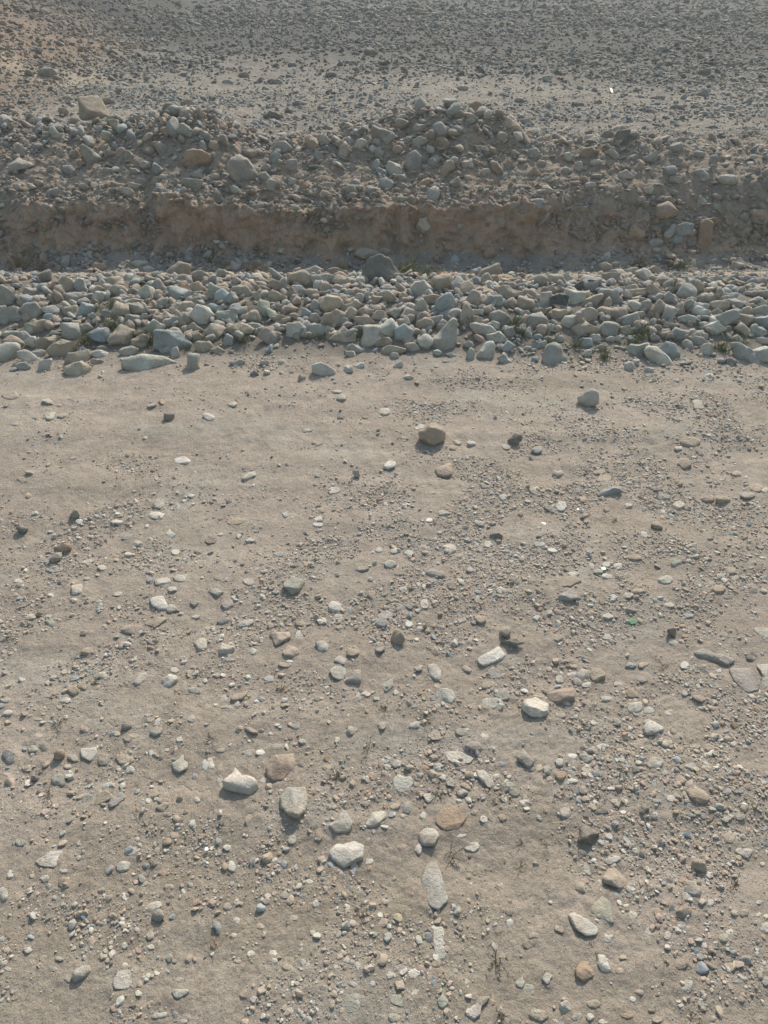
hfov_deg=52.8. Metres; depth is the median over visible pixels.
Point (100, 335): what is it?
cobble
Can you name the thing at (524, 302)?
cobble
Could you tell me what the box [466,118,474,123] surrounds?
rock
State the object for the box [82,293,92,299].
cobble
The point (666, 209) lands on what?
rock
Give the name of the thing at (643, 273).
cobble
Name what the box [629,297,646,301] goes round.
cobble
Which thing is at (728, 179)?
rock
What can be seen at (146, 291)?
cobble
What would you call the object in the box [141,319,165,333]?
cobble
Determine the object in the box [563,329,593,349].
grass tuft
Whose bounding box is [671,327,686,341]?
cobble
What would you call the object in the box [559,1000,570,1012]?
stone
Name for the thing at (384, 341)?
cobble
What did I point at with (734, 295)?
cobble
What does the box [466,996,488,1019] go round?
stone
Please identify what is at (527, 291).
cobble
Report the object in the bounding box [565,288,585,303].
cobble
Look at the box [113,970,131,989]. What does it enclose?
stone
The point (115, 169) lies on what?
rock
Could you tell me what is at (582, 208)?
rock
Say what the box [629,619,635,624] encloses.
glass shard
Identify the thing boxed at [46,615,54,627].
stone
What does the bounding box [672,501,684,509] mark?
stone
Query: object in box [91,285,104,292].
cobble
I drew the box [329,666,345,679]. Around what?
stone
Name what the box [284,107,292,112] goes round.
rock
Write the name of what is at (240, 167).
boulder
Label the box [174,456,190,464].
stone
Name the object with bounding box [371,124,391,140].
rock
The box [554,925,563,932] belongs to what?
stone
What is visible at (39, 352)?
cobble
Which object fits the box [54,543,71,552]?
stone
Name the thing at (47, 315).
cobble
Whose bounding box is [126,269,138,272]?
cobble
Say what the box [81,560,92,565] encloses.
stone
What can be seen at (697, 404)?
stone
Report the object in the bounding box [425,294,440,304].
cobble
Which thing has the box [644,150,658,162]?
rock
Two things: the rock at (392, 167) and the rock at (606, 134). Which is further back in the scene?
the rock at (606, 134)
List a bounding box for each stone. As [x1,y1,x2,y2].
[0,696,10,702]
[0,887,8,901]
[2,391,18,399]
[2,749,16,764]
[15,838,25,845]
[16,523,28,532]
[28,745,37,752]
[35,850,62,867]
[41,875,48,882]
[44,412,55,420]
[45,567,62,572]
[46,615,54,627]
[50,552,61,562]
[51,774,65,786]
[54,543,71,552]
[54,749,64,759]
[58,578,68,584]
[58,877,68,888]
[66,685,78,695]
[67,754,78,761]
[70,508,80,518]
[71,584,82,595]
[72,965,90,981]
[77,682,86,690]
[80,647,93,655]
[80,747,96,760]
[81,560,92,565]
[82,794,92,802]
[94,789,112,804]
[98,758,108,765]
[108,792,125,807]
[109,781,115,787]
[110,1003,118,1011]
[113,592,121,595]
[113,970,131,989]
[115,754,134,763]
[116,861,130,871]
[120,624,136,634]
[121,535,135,539]
[121,723,131,730]
[125,847,140,855]
[134,672,146,685]
[144,617,166,628]
[146,901,161,909]
[148,512,163,519]
[148,859,157,867]
[149,596,167,609]
[150,727,162,736]
[151,790,159,798]
[151,909,163,921]
[151,1012,167,1018]
[153,499,163,508]
[154,578,171,585]
[156,798,168,803]
[156,802,168,811]
[158,868,165,875]
[161,925,170,930]
[162,674,177,686]
[163,838,171,845]
[164,412,174,420]
[165,529,175,538]
[166,604,177,612]
[171,755,187,772]
[172,989,188,998]
[173,574,185,581]
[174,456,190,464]
[188,687,200,693]
[193,638,206,651]
[202,759,207,769]
[203,413,214,420]
[205,535,216,543]
[207,758,214,768]
[209,588,223,596]
[212,921,221,934]
[217,616,229,624]
[217,779,222,785]
[218,644,234,653]
[221,600,233,609]
[221,705,233,708]
[222,768,258,794]
[226,518,244,524]
[228,861,235,872]
[230,692,247,701]
[236,619,253,627]
[241,750,251,756]
[242,471,255,480]
[243,578,253,585]
[244,727,257,733]
[265,753,295,782]
[270,632,290,645]
[271,743,282,749]
[278,662,292,667]
[279,787,308,817]
[280,892,289,898]
[282,645,299,657]
[282,964,292,970]
[283,576,304,594]
[284,1007,293,1015]
[288,834,295,843]
[294,630,303,638]
[295,621,310,626]
[312,899,320,906]
[315,640,328,651]
[315,828,321,841]
[317,618,325,624]
[328,487,339,493]
[328,601,341,612]
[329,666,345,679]
[329,811,352,833]
[329,841,363,867]
[333,614,342,621]
[334,656,346,663]
[341,993,363,1012]
[345,607,353,614]
[345,669,360,683]
[346,648,359,656]
[346,726,357,735]
[349,780,355,787]
[354,692,360,701]
[356,566,368,571]
[360,800,369,806]
[365,811,386,827]
[368,590,375,598]
[374,618,387,627]
[375,646,384,652]
[377,611,391,619]
[377,722,385,729]
[378,408,389,415]
[382,678,393,692]
[383,460,395,469]
[384,560,396,568]
[388,1013,397,1022]
[391,629,404,644]
[391,995,403,1007]
[393,774,413,792]
[396,603,403,609]
[397,843,406,849]
[403,803,410,813]
[405,601,413,609]
[408,968,420,977]
[415,845,421,854]
[418,423,445,445]
[418,828,438,846]
[419,764,429,772]
[420,599,428,608]
[421,862,448,909]
[423,793,434,802]
[426,569,444,577]
[426,967,441,980]
[428,663,441,680]
[428,730,451,739]
[433,927,446,960]
[435,463,452,477]
[435,806,466,830]
[436,688,455,703]
[437,994,447,1008]
[438,510,450,515]
[444,546,454,553]
[445,751,472,763]
[446,779,455,787]
[447,582,454,588]
[455,728,467,735]
[456,789,467,796]
[464,842,479,851]
[465,741,481,751]
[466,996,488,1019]
[473,521,484,526]
[474,615,485,624]
[476,770,494,787]
[478,646,504,666]
[480,697,497,708]
[480,815,487,822]
[481,681,495,688]
[487,667,500,678]
[490,533,502,538]
[494,688,508,700]
[495,586,505,593]
[497,814,506,821]
[500,627,510,636]
[500,638,523,646]
[500,783,509,793]
[506,782,514,788]
[508,433,521,443]
[509,788,519,797]
[516,750,534,767]
[522,697,548,717]
[522,984,533,994]
[523,941,534,948]
[528,932,538,938]
[528,1008,547,1021]
[529,486,539,494]
[531,447,542,453]
[542,972,552,983]
[543,765,551,774]
[544,505,554,512]
[545,688,575,703]
[552,470,563,477]
[552,575,580,586]
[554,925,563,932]
[555,675,563,683]
[555,758,563,766]
[555,771,565,780]
[556,501,566,511]
[557,589,578,601]
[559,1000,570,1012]
[560,807,570,817]
[566,664,578,668]
[568,912,597,935]
[572,1013,581,1020]
[573,678,581,685]
[575,669,589,679]
[575,961,594,981]
[577,388,598,405]
[577,823,599,844]
[578,754,591,762]
[578,849,586,858]
[580,786,586,794]
[581,766,591,773]
[583,862,590,875]
[586,999,601,1008]
[590,668,605,681]
[591,769,599,777]
[591,896,613,923]
[595,475,611,481]
[596,743,607,751]
[597,486,621,496]
[597,954,610,971]
[598,807,607,813]
[600,633,613,639]
[602,867,626,888]
[604,855,620,864]
[604,933,612,942]
[621,1011,633,1018]
[625,606,636,613]
[626,689,637,697]
[627,702,642,712]
[628,555,641,560]
[628,911,637,917]
[631,588,645,594]
[632,711,643,715]
[632,738,645,747]
[635,959,643,967]
[637,676,646,682]
[639,805,649,814]
[642,720,663,734]
[643,707,654,713]
[645,927,653,935]
[646,757,663,767]
[648,1004,655,1013]
[651,521,662,528]
[652,1016,662,1022]
[654,908,666,919]
[658,575,672,583]
[660,897,671,905]
[661,739,671,746]
[664,931,670,939]
[667,627,676,636]
[671,558,681,566]
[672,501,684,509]
[675,959,687,969]
[676,904,691,918]
[677,458,691,469]
[679,437,700,446]
[681,980,692,992]
[682,892,690,900]
[683,880,701,895]
[685,762,696,769]
[686,787,709,803]
[691,859,706,872]
[692,695,705,702]
[693,400,703,408]
[694,649,734,665]
[701,495,713,502]
[701,764,711,769]
[708,943,720,948]
[712,585,725,593]
[715,496,730,503]
[716,573,725,579]
[718,933,728,942]
[721,814,733,822]
[723,832,735,843]
[725,567,735,574]
[729,668,758,692]
[734,848,752,858]
[736,814,744,820]
[740,492,755,498]
[746,651,755,661]
[749,484,762,491]
[753,627,767,638]
[756,664,767,685]
[761,922,767,932]
[762,976,767,985]
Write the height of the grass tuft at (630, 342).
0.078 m
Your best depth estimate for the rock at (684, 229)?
4.71 m
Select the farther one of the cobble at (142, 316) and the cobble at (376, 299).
the cobble at (376, 299)
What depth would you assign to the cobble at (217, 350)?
3.59 m
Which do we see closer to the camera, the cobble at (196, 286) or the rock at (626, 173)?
the cobble at (196, 286)
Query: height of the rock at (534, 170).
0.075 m
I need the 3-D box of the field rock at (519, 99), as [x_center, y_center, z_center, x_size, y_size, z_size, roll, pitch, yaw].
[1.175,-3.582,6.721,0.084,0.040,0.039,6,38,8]
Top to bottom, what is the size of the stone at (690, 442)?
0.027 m
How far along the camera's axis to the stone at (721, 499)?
2.67 m
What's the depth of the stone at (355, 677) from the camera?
2.04 m
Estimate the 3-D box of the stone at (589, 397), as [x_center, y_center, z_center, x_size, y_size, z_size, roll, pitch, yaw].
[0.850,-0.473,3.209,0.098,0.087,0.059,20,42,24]
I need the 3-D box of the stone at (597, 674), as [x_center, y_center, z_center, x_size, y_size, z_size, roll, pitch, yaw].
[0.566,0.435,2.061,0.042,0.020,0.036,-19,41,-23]
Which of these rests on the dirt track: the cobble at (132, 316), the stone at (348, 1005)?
the stone at (348, 1005)
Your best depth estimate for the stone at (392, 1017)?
1.42 m
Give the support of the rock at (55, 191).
on the earth bank at (180, 229)
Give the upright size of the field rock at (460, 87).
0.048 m
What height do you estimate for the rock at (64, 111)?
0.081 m
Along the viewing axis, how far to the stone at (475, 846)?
1.68 m
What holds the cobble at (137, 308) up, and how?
on the rubble
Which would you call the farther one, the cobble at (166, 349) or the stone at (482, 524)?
the cobble at (166, 349)
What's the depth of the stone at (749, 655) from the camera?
2.10 m
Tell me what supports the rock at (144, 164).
on the earth bank at (180, 229)
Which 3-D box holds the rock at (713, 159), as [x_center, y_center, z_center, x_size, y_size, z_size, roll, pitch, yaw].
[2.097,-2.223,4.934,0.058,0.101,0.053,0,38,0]
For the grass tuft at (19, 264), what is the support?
on the earth bank at (180, 229)
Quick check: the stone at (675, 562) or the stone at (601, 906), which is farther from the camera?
the stone at (675, 562)
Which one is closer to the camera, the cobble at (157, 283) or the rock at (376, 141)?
the cobble at (157, 283)
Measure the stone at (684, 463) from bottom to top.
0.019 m
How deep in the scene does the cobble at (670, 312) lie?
3.76 m
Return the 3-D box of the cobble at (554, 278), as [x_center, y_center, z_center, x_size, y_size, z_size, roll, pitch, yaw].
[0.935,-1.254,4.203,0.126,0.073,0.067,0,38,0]
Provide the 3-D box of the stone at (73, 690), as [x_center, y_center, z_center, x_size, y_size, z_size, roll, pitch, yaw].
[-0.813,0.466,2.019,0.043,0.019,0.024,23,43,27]
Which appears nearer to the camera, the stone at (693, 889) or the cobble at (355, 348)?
the stone at (693, 889)
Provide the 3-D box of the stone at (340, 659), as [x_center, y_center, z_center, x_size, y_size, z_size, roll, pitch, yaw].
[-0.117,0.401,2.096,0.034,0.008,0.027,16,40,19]
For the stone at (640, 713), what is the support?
on the dirt track
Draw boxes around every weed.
[40,784,54,798]
[51,714,64,729]
[326,767,342,779]
[445,841,464,865]
[486,942,511,975]
[493,1010,507,1023]
[510,858,528,869]
[651,655,669,672]
[687,1008,703,1023]
[727,873,739,889]
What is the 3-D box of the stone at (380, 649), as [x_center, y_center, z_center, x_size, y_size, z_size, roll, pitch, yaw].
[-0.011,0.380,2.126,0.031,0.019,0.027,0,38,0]
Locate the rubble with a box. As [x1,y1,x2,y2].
[0,257,767,396]
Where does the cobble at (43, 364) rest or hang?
on the dirt track
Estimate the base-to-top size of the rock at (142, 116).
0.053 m
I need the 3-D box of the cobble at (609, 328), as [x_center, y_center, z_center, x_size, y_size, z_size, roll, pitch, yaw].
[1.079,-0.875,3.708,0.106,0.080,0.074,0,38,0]
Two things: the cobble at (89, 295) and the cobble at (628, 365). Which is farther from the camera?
the cobble at (89, 295)
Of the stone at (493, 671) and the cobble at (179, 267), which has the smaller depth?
the stone at (493, 671)
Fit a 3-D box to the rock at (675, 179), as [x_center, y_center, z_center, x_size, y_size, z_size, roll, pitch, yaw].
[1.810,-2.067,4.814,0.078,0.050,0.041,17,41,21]
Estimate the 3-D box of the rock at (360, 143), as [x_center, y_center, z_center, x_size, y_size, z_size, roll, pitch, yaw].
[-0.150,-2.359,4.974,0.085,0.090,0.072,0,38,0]
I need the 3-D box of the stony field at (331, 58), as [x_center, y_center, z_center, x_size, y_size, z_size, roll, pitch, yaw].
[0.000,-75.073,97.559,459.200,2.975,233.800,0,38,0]
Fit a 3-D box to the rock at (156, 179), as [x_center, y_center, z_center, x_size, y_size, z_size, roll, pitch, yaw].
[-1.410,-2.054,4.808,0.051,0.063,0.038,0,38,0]
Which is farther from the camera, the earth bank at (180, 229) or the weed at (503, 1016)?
the earth bank at (180, 229)
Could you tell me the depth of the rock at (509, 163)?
4.87 m
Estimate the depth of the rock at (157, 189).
4.71 m
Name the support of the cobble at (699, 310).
on the dirt track
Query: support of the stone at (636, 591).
on the dirt track
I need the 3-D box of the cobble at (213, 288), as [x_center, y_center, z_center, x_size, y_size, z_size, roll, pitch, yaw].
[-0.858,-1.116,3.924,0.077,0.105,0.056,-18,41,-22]
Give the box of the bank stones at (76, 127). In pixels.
[0,95,767,274]
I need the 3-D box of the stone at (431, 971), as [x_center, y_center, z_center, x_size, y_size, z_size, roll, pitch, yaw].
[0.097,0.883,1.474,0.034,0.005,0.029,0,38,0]
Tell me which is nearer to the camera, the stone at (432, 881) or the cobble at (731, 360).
the stone at (432, 881)
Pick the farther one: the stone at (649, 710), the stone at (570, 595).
the stone at (570, 595)
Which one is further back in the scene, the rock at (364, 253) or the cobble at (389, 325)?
the rock at (364, 253)
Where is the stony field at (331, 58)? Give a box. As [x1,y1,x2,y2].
[0,0,767,135]
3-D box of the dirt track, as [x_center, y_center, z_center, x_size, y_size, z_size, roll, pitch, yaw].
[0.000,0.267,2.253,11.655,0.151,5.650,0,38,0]
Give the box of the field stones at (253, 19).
[0,0,767,139]
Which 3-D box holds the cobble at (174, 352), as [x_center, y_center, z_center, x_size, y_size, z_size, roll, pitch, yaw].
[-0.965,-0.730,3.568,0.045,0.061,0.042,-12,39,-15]
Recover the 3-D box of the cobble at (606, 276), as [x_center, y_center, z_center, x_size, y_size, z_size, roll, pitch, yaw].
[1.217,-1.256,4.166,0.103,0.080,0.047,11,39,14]
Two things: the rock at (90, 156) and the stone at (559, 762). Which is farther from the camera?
the rock at (90, 156)
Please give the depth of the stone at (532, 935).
1.53 m
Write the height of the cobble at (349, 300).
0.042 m
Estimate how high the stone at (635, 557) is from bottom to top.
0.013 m
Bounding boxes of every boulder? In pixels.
[77,95,109,119]
[227,154,257,181]
[361,254,402,281]
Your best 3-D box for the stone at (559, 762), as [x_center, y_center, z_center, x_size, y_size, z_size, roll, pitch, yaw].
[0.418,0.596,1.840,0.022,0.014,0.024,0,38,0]
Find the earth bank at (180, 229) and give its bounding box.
[0,107,767,273]
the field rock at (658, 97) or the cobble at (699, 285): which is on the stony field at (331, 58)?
the field rock at (658, 97)
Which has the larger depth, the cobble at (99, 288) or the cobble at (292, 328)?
the cobble at (99, 288)
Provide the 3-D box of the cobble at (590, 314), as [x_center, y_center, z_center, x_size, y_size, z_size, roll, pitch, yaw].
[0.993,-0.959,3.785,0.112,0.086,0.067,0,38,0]
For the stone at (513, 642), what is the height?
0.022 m
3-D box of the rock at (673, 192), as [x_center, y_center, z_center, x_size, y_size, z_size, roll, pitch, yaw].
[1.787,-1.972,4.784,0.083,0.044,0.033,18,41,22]
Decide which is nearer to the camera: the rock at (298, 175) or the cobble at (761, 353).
the cobble at (761, 353)
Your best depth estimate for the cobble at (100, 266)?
4.55 m
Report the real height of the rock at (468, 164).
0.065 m
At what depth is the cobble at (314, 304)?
3.81 m
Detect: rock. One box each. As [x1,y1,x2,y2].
[6,123,13,129]
[8,158,33,172]
[9,108,18,113]
[12,143,26,156]
[26,183,36,189]
[38,67,56,77]
[47,166,55,171]
[50,187,65,196]
[52,133,62,139]
[58,107,68,115]
[70,149,80,157]
[79,143,101,164]
[84,180,92,186]
[101,97,115,103]
[102,168,112,172]
[106,119,118,126]
[111,166,119,172]
[115,88,121,93]
[117,187,133,195]
[123,150,133,158]
[127,182,140,188]
[129,168,139,174]
[132,115,146,119]
[135,178,146,184]
[138,161,150,168]
[146,30,155,35]
[152,162,162,175]
[153,177,160,183]
[153,187,161,191]
[154,141,167,155]
[160,127,168,137]
[162,103,170,109]
[176,123,190,136]
[176,187,186,193]
[179,109,194,117]
[180,99,195,104]
[182,148,211,166]
[182,178,203,188]
[186,129,194,137]
[190,168,202,178]
[195,109,205,119]
[200,130,213,142]
[208,140,218,149]
[209,95,215,101]
[209,173,220,178]
[222,80,233,83]
[239,72,249,77]
[241,150,256,157]
[251,204,264,207]
[258,171,269,180]
[261,164,269,171]
[263,110,283,118]
[266,178,286,191]
[270,79,282,83]
[271,141,291,153]
[271,152,280,162]
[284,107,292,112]
[285,159,297,171]
[288,62,296,66]
[288,177,295,183]
[292,100,306,105]
[293,173,301,178]
[299,180,308,189]
[304,134,319,150]
[313,151,323,159]
[317,124,332,129]
[319,134,330,143]
[319,190,329,198]
[325,72,336,77]
[334,140,343,148]
[342,184,358,193]
[354,138,366,149]
[354,247,380,258]
[356,125,368,134]
[364,47,377,54]
[366,185,380,193]
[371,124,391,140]
[371,138,380,145]
[375,167,386,174]
[379,247,390,255]
[382,133,394,144]
[386,161,401,174]
[392,145,401,153]
[397,174,407,180]
[398,196,407,201]
[399,182,408,188]
[404,150,420,170]
[412,136,428,146]
[413,124,426,132]
[416,217,430,234]
[419,197,426,202]
[426,145,434,154]
[431,155,441,163]
[436,136,449,148]
[439,160,454,176]
[449,177,460,186]
[457,85,468,89]
[457,223,463,228]
[461,160,473,168]
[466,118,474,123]
[469,101,481,111]
[473,158,480,165]
[475,145,488,150]
[480,168,489,175]
[490,161,502,174]
[496,217,504,227]
[503,116,520,130]
[503,159,513,166]
[508,201,520,209]
[513,132,522,141]
[514,97,523,101]
[520,118,533,125]
[526,148,539,158]
[528,166,541,175]
[532,198,544,208]
[537,159,545,165]
[541,184,554,191]
[542,75,551,80]
[561,167,570,173]
[564,152,573,161]
[573,161,582,171]
[575,102,583,105]
[577,206,587,211]
[579,146,594,157]
[584,182,595,188]
[585,129,592,134]
[590,159,601,165]
[599,130,613,138]
[614,129,630,144]
[618,169,633,178]
[629,225,645,240]
[635,160,644,169]
[637,196,646,201]
[643,212,649,221]
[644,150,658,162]
[644,186,653,193]
[646,108,656,112]
[648,133,656,138]
[648,238,662,246]
[653,95,664,99]
[654,201,677,218]
[661,196,675,203]
[669,176,680,183]
[669,189,679,194]
[670,105,684,109]
[672,235,683,243]
[675,222,693,236]
[693,150,705,157]
[694,169,708,181]
[697,87,708,96]
[697,111,707,115]
[697,195,701,206]
[697,218,713,249]
[699,69,710,73]
[708,125,717,128]
[708,217,720,225]
[709,155,717,165]
[711,203,722,213]
[718,174,738,184]
[724,105,735,110]
[739,213,748,219]
[741,96,752,103]
[751,209,767,221]
[759,176,767,190]
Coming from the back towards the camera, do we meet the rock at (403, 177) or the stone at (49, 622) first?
the rock at (403, 177)
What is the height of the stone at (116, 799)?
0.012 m
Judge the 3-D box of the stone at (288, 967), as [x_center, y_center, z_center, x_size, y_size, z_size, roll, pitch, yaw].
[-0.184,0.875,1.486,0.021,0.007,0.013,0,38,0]
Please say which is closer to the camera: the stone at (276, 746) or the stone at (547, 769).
the stone at (547, 769)
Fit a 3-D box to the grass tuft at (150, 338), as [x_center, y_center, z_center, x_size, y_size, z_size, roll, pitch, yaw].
[-1.111,-0.835,3.608,0.202,0.113,0.190,-8,38,-10]
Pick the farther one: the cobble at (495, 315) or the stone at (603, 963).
the cobble at (495, 315)
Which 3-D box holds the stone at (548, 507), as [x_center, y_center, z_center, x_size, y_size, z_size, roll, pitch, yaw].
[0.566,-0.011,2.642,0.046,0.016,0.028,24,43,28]
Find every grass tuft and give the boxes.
[3,242,46,270]
[27,253,59,271]
[68,327,93,345]
[92,293,130,314]
[97,307,134,331]
[131,319,164,346]
[180,342,193,350]
[188,326,216,342]
[215,252,230,270]
[228,326,256,343]
[240,260,271,273]
[242,260,255,271]
[312,330,327,339]
[331,252,351,270]
[349,324,362,337]
[393,246,437,272]
[411,262,436,275]
[428,265,447,274]
[499,306,530,329]
[511,321,529,336]
[534,330,560,343]
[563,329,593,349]
[596,345,612,360]
[623,330,648,345]
[625,311,661,339]
[630,252,656,265]
[661,278,681,289]
[664,254,698,270]
[704,329,741,353]
[730,330,756,347]
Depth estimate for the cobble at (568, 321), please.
3.72 m
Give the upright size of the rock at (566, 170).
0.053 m
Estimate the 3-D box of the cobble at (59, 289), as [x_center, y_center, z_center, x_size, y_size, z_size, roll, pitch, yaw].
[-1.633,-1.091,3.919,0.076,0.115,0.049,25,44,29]
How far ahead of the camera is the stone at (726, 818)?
1.73 m
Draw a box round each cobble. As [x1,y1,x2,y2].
[0,284,16,305]
[0,306,20,321]
[0,342,20,361]
[1,330,18,337]
[1,335,24,346]
[14,361,30,369]
[16,349,39,362]
[17,331,31,339]
[18,302,43,317]
[20,295,44,302]
[22,287,40,295]
[24,319,45,332]
[24,336,36,347]
[31,349,45,356]
[34,335,60,349]
[37,269,51,281]
[37,358,51,370]
[40,305,59,313]
[43,313,62,319]
[46,339,76,356]
[49,330,61,334]
[53,285,65,299]
[58,276,73,289]
[60,322,81,338]
[62,305,77,314]
[62,361,91,375]
[64,292,81,300]
[64,349,91,363]
[73,278,87,290]
[77,302,94,315]
[79,323,90,332]
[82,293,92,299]
[88,312,100,319]
[88,327,110,342]
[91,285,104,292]
[91,350,108,357]
[92,262,107,269]
[93,291,109,301]
[97,279,106,286]
[104,284,126,296]
[106,276,120,284]
[107,324,135,345]
[110,297,121,302]
[110,301,129,317]
[117,346,138,354]
[121,354,173,369]
[122,296,134,299]
[125,314,139,322]
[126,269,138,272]
[127,288,137,294]
[129,302,144,313]
[130,260,148,265]
[131,334,148,347]
[137,284,154,298]
[139,313,147,320]
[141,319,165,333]
[152,278,166,290]
[153,329,192,349]
[156,297,169,309]
[159,346,170,353]
[161,311,171,321]
[162,316,178,326]
[166,261,191,274]
[167,286,187,299]
[169,301,193,314]
[170,346,179,357]
[173,274,188,280]
[173,309,186,325]
[177,280,189,289]
[183,290,191,299]
[184,311,193,323]
[186,322,203,331]
[187,331,202,339]
[187,353,199,368]
[189,281,206,290]
[189,304,215,324]
[191,270,209,281]
[193,293,208,300]
[194,341,213,351]
[203,323,225,337]
[208,282,220,294]
[208,303,222,312]
[210,346,224,353]
[213,288,228,302]
[215,310,237,321]
[216,269,233,277]
[223,333,232,344]
[224,322,254,335]
[227,291,238,303]
[229,360,245,365]
[230,261,241,270]
[232,284,251,295]
[232,304,243,314]
[245,310,260,322]
[248,323,262,327]
[251,282,263,290]
[251,291,260,300]
[254,281,267,286]
[256,299,269,315]
[257,327,281,344]
[267,289,287,302]
[268,279,289,289]
[270,302,282,310]
[270,314,291,321]
[270,323,280,330]
[284,303,298,312]
[285,286,297,297]
[286,321,306,336]
[288,270,310,284]
[291,285,304,290]
[301,307,311,316]
[304,288,317,294]
[305,266,323,273]
[306,323,325,337]
[309,313,319,322]
[310,274,334,283]
[310,299,320,311]
[311,362,335,375]
[319,294,343,311]
[320,281,331,290]
[320,309,346,326]
[327,267,348,274]
[327,326,356,341]
[330,284,343,289]
[332,274,352,284]
[338,293,347,303]
[342,300,361,310]
[343,365,352,371]
[345,289,355,297]
[345,306,356,319]
[345,344,365,352]
[346,297,354,303]
[349,325,362,331]
[352,316,374,324]
[353,362,364,367]
[354,293,363,302]
[358,307,373,314]
[361,324,380,347]
[368,295,382,303]
[371,310,385,320]
[375,290,394,302]
[375,337,392,346]
[380,318,397,336]
[380,345,406,353]
[386,287,398,291]
[387,307,400,318]
[393,283,406,291]
[394,323,414,340]
[396,317,410,325]
[398,292,407,299]
[400,307,419,317]
[404,342,419,350]
[411,280,432,296]
[413,298,430,312]
[413,328,420,334]
[416,317,434,329]
[417,334,433,348]
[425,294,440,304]
[429,315,443,325]
[430,274,451,290]
[431,317,457,349]
[435,292,456,311]
[443,308,461,321]
[451,275,463,289]
[456,273,468,280]
[458,280,473,294]
[460,304,473,324]
[466,289,480,305]
[466,347,474,359]
[469,322,496,334]
[470,267,481,274]
[471,316,483,322]
[474,309,483,314]
[476,341,494,358]
[477,263,501,276]
[481,272,492,284]
[486,295,493,304]
[486,331,505,341]
[489,310,509,325]
[489,321,499,329]
[493,295,502,305]
[495,285,522,297]
[497,353,511,363]
[500,277,509,282]
[501,340,515,352]
[504,326,515,336]
[508,277,524,282]
[515,296,534,308]
[519,289,535,295]
[524,327,532,336]
[526,312,548,328]
[528,274,548,285]
[530,340,542,347]
[539,291,551,307]
[542,342,567,364]
[544,285,558,292]
[545,274,566,284]
[546,308,569,317]
[552,333,563,341]
[561,315,576,327]
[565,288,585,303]
[571,321,600,335]
[577,307,597,321]
[579,275,602,290]
[579,338,592,346]
[581,293,603,305]
[584,290,590,297]
[590,334,600,341]
[594,344,608,350]
[597,306,613,317]
[598,262,612,269]
[598,288,619,303]
[599,321,619,335]
[601,272,620,280]
[609,269,629,276]
[615,307,627,319]
[619,325,632,334]
[621,312,640,326]
[622,284,638,290]
[624,267,638,273]
[624,361,634,369]
[626,343,649,354]
[627,300,641,310]
[628,288,647,296]
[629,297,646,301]
[634,311,644,317]
[635,267,653,280]
[640,300,652,310]
[643,345,672,364]
[646,284,663,294]
[647,265,665,273]
[648,299,665,316]
[649,333,660,341]
[653,277,669,284]
[659,341,680,357]
[661,304,679,321]
[662,291,676,301]
[663,321,677,327]
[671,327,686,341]
[672,271,687,276]
[675,301,684,313]
[676,283,696,297]
[677,314,697,323]
[682,339,692,349]
[691,305,710,315]
[691,335,705,345]
[694,279,704,291]
[697,293,717,301]
[698,302,709,308]
[698,320,726,334]
[699,343,713,355]
[705,287,715,293]
[708,280,726,287]
[709,275,722,280]
[709,300,729,310]
[713,309,740,326]
[723,299,743,308]
[724,357,737,364]
[726,284,735,289]
[728,280,745,284]
[728,292,738,298]
[729,261,744,268]
[730,334,742,342]
[730,342,761,362]
[733,322,750,336]
[739,314,754,325]
[741,306,752,314]
[743,290,758,296]
[752,305,767,314]
[753,297,767,305]
[753,315,767,328]
[753,346,767,362]
[755,326,767,335]
[756,337,767,343]
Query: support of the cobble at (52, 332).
on the dirt track
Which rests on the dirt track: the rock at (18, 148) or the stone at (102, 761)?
the stone at (102, 761)
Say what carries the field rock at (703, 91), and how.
on the stony field at (331, 58)
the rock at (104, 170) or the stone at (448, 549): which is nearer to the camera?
the stone at (448, 549)
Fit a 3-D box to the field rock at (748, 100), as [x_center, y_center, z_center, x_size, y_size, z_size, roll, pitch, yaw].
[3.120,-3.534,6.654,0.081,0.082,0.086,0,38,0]
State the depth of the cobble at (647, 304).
3.83 m
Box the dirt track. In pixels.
[0,271,767,1023]
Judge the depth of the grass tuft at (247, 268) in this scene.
4.56 m
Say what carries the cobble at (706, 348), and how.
on the dirt track
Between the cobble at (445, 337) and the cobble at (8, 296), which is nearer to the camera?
the cobble at (445, 337)
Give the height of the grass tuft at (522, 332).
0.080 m
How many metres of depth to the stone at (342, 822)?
1.71 m
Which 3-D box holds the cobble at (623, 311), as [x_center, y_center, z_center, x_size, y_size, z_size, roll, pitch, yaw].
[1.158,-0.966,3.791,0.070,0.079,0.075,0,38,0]
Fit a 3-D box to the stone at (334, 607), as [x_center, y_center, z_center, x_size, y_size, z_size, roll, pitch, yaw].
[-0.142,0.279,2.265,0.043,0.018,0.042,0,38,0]
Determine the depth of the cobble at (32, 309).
3.76 m
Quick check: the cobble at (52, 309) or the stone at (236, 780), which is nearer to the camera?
the stone at (236, 780)
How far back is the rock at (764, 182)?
4.77 m
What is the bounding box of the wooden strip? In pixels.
[707,796,722,822]
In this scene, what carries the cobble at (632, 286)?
on the dirt track
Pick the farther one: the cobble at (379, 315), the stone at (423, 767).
the cobble at (379, 315)
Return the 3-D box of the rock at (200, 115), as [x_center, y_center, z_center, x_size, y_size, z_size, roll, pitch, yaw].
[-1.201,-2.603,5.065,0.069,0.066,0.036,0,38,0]
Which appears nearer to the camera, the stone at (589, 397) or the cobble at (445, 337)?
the stone at (589, 397)
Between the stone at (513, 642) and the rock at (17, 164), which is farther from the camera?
the rock at (17, 164)
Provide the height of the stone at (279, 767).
0.039 m

